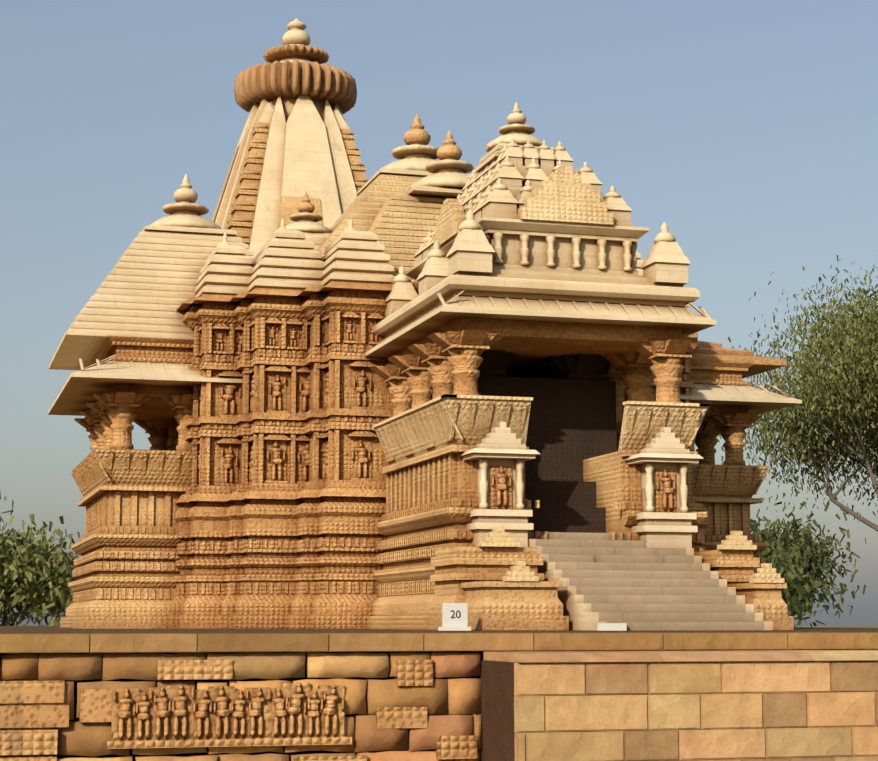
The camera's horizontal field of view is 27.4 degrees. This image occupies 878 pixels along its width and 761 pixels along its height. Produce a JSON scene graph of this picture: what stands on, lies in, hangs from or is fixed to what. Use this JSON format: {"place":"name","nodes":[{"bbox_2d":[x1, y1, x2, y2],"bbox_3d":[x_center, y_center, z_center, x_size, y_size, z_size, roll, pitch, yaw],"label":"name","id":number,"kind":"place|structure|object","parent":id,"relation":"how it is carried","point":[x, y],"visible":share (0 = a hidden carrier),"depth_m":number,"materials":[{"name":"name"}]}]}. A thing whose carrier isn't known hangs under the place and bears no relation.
{"place":"outdoors","nodes":[
{"label":"outdoors","id":0,"kind":"place"},
{"bbox_2d":[0,0,877,624],"label":"sky","id":1,"kind":"structure","parent":0,"point":[748,129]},
{"bbox_2d":[14,625,877,627],"bbox_3d":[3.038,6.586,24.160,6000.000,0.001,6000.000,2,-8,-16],"label":"ground","id":2,"kind":"structure","parent":0,"point":[846,626],"depth_m":1790.57,"materials":[{"name":"green plant"}]},
{"bbox_2d":[0,494,80,625],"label":"bush","id":3,"kind":"object","parent":2,"relation":"on","point":[36,580],"visible":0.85,"depth_m":78.88,"materials":[{"name":"green plant"}]},
{"bbox_2d":[0,626,877,760],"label":"stone platform","id":4,"kind":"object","parent":2,"relation":"on","point":[795,694],"visible":1,"depth_m":17.02,"materials":[{"name":"brown stone"}]},
{"bbox_2d":[48,18,801,630],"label":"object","id":5,"kind":"structure","parent":4,"relation":"on","point":[418,384],"depth_m":31.86,"materials":[{"name":"brown stone"}]},
{"bbox_2d":[438,603,470,630],"bbox_3d":[0.212,3.205,24.420,0.420,0.370,0.160,2,-8,-16],"label":"sign plaque","id":6,"kind":"object","parent":4,"relation":"on","point":[454,616],"visible":1,"depth_m":24.38,"materials":[{"name":"beige stone"}]},
{"bbox_2d":[597,623,626,630],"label":"stone block","id":7,"kind":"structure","parent":4,"relation":"on","point":[611,626],"depth_m":24.29,"materials":[{"name":"beige stone"}]},
{"bbox_2d":[696,255,877,531],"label":"tree","id":8,"kind":"object","parent":2,"relation":"on","point":[848,379],"visible":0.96,"depth_m":52.21,"materials":[{"name":"green plant"}]},
{"bbox_2d":[750,517,840,626],"bbox_3d":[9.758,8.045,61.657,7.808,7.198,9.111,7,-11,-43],"label":"bush","id":9,"kind":"object","parent":2,"relation":"on","point":[793,600],"visible":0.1,"depth_m":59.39,"materials":[{"name":"green plant"}]},
{"bbox_2d":[750,501,866,627],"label":"bush","id":10,"kind":"object","parent":2,"relation":"on","point":[820,553],"visible":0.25,"depth_m":87.82,"materials":[{"name":"green plant"}]}
]}

